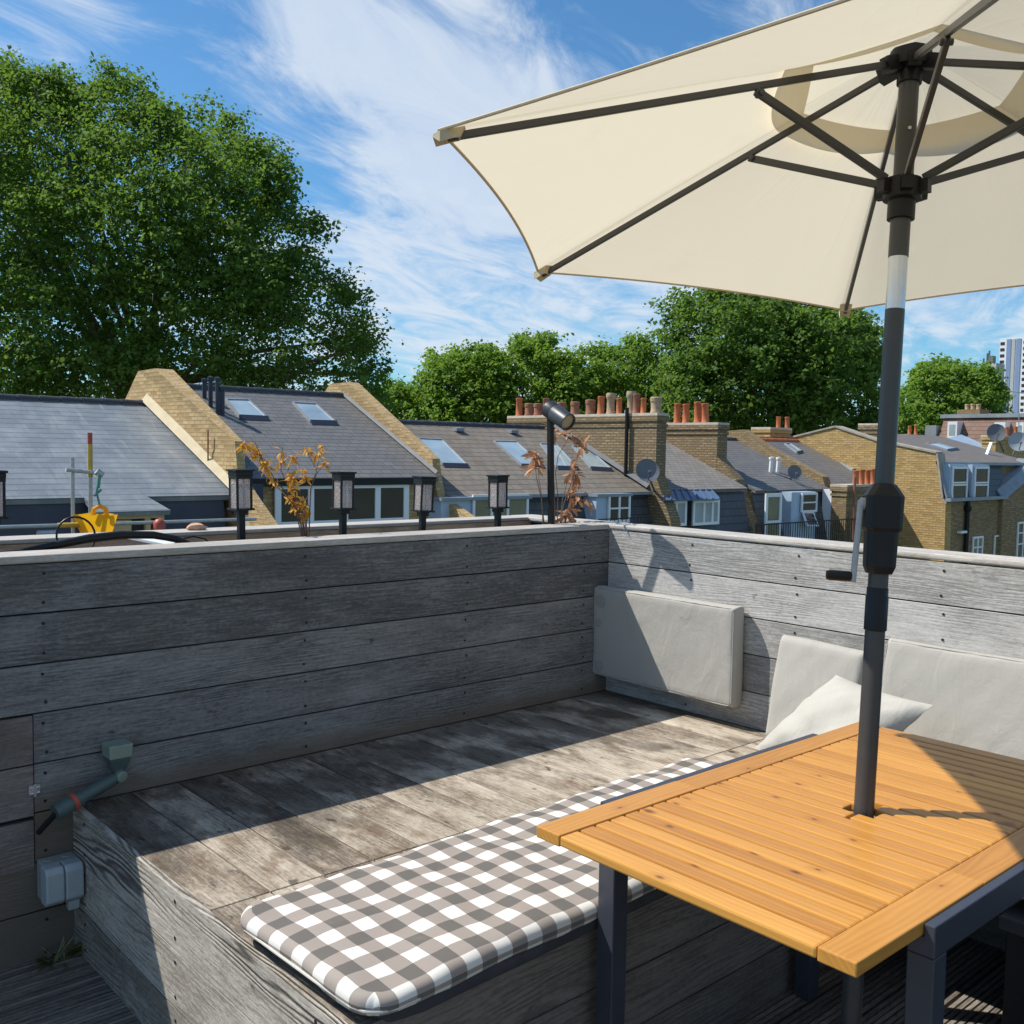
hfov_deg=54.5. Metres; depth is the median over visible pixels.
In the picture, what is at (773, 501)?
door
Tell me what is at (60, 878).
outdoor socket
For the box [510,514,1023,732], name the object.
timber wall
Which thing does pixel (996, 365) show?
tower block
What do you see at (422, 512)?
garden lantern
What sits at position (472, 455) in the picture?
terraced house
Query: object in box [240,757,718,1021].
seat cushion
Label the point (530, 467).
dead shrub
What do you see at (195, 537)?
cable loop
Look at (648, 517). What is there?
balcony railing
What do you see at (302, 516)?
dead shrub
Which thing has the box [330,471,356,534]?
garden lantern
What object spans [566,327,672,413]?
broadleaf tree
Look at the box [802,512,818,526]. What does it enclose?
window
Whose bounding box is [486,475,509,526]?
garden lantern
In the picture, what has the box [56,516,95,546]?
cable loop
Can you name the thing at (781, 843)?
outdoor table
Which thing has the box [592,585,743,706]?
back cushion
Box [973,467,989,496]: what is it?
window
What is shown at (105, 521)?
yellow hopper
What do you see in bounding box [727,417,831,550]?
terraced house
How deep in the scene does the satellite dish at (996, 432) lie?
45.83 m
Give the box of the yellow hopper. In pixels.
[72,475,116,532]
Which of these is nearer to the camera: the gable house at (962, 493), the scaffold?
the scaffold
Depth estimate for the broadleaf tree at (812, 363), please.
53.63 m
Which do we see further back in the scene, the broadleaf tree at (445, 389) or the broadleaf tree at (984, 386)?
the broadleaf tree at (984, 386)
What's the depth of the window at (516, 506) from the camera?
25.80 m
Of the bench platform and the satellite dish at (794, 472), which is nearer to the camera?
the bench platform
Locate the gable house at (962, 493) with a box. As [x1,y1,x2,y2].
[787,423,1023,568]
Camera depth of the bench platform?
2.89 m
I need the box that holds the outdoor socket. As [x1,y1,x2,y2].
[37,851,83,909]
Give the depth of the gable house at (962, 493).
40.70 m
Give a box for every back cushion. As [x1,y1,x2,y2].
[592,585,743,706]
[766,635,862,736]
[882,638,1023,759]
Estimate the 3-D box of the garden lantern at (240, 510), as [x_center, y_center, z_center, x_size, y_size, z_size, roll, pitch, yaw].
[-1.046,0.043,3.842,0.080,0.416,0.080,-4,7,-43]
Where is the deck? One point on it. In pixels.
(79, 990)
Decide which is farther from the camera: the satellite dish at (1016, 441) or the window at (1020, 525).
the satellite dish at (1016, 441)
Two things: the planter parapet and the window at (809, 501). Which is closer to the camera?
the planter parapet
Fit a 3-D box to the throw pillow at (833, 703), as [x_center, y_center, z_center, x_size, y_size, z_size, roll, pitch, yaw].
[1.116,0.740,3.409,0.258,0.296,0.573,-1,4,-25]
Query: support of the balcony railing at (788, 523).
attached to the terraced house at (849, 486)
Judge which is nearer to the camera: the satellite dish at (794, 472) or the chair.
the chair
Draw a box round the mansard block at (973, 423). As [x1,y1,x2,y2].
[925,404,1023,442]
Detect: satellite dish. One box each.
[636,459,659,491]
[788,465,801,479]
[987,424,1005,451]
[1008,432,1023,455]
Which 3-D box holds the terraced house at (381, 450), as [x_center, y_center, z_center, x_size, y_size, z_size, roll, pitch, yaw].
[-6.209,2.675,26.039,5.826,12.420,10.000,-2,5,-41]
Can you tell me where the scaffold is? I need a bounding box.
[0,433,256,534]
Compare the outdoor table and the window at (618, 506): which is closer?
the outdoor table
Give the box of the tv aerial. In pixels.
[1010,391,1023,427]
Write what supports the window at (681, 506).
in the terraced house at (706, 484)
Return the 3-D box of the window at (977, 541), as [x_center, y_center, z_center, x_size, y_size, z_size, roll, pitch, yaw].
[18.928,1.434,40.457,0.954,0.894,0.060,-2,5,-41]
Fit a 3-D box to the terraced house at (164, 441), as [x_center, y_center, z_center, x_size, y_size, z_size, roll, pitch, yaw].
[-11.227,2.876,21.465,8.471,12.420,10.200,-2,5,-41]
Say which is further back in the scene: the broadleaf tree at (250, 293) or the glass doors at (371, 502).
the broadleaf tree at (250, 293)
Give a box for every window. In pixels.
[472,493,528,516]
[607,496,630,521]
[674,501,686,525]
[691,499,719,525]
[800,493,817,511]
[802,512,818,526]
[951,467,968,497]
[971,536,983,553]
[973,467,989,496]
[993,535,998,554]
[1016,521,1023,556]
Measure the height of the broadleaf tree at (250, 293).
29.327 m
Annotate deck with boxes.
[0,937,1004,1023]
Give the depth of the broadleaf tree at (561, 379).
61.60 m
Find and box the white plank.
[129,539,173,543]
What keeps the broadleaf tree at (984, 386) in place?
on the ground
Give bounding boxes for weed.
[32,936,83,972]
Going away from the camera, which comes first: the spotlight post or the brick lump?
the brick lump
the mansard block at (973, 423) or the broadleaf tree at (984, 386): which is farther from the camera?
the broadleaf tree at (984, 386)
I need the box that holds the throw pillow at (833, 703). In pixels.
[754,675,931,749]
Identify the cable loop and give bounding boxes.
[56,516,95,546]
[175,536,207,542]
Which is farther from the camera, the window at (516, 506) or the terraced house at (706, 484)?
the terraced house at (706, 484)
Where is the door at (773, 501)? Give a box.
[764,493,781,535]
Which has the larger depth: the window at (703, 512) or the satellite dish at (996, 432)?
the satellite dish at (996, 432)
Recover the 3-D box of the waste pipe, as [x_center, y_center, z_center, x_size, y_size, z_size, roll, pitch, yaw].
[-1.326,0.861,3.102,0.092,0.245,0.283,4,5,43]
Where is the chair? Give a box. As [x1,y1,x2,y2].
[998,900,1023,1023]
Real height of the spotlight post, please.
0.694 m
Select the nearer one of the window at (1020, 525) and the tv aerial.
the window at (1020, 525)
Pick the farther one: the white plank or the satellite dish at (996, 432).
the satellite dish at (996, 432)
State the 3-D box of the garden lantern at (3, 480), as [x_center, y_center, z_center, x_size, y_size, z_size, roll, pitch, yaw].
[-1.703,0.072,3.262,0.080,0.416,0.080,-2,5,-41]
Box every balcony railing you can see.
[598,516,652,532]
[755,517,855,547]
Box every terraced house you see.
[0,368,277,535]
[187,376,474,524]
[398,391,681,535]
[663,402,762,543]
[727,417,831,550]
[761,438,874,553]
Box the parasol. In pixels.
[433,0,1023,1023]
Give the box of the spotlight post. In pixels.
[542,401,575,532]
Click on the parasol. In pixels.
(843, 156)
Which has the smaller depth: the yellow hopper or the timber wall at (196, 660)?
the timber wall at (196, 660)
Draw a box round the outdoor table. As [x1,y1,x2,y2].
[537,722,1023,1023]
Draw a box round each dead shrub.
[235,432,329,536]
[519,423,594,532]
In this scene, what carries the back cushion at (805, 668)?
on the bench platform
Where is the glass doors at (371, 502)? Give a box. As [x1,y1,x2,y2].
[274,485,408,524]
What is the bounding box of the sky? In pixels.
[0,0,1023,425]
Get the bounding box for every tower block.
[981,351,1004,413]
[999,337,1023,412]
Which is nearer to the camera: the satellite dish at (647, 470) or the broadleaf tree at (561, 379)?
the satellite dish at (647, 470)
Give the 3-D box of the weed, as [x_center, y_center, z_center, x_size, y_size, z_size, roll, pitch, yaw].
[-1.381,1.350,3.062,0.198,0.081,0.119,-14,15,-76]
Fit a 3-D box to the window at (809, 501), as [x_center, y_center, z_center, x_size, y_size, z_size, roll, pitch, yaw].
[10.527,-0.338,35.245,0.989,0.683,0.060,-2,5,-41]
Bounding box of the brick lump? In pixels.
[186,523,206,529]
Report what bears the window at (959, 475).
in the gable house at (962, 493)
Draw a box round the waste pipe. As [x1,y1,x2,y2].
[36,738,132,834]
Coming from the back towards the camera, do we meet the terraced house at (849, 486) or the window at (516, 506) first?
the terraced house at (849, 486)
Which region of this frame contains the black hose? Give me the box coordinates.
[0,531,189,551]
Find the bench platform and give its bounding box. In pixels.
[73,691,1023,1023]
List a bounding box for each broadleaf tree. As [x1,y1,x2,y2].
[0,45,405,414]
[368,339,525,423]
[481,327,599,423]
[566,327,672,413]
[639,286,906,435]
[898,352,1015,434]
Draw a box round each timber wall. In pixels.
[0,522,608,968]
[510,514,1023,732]
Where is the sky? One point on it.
(362, 90)
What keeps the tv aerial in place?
attached to the gable house at (962, 493)
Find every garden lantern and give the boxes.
[0,470,8,523]
[226,469,254,550]
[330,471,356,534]
[411,476,436,540]
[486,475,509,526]
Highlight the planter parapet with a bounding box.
[0,515,532,564]
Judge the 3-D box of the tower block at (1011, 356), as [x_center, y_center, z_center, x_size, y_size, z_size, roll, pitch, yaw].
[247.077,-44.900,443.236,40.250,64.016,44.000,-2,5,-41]
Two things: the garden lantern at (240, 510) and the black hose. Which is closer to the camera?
the black hose
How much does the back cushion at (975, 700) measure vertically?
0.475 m

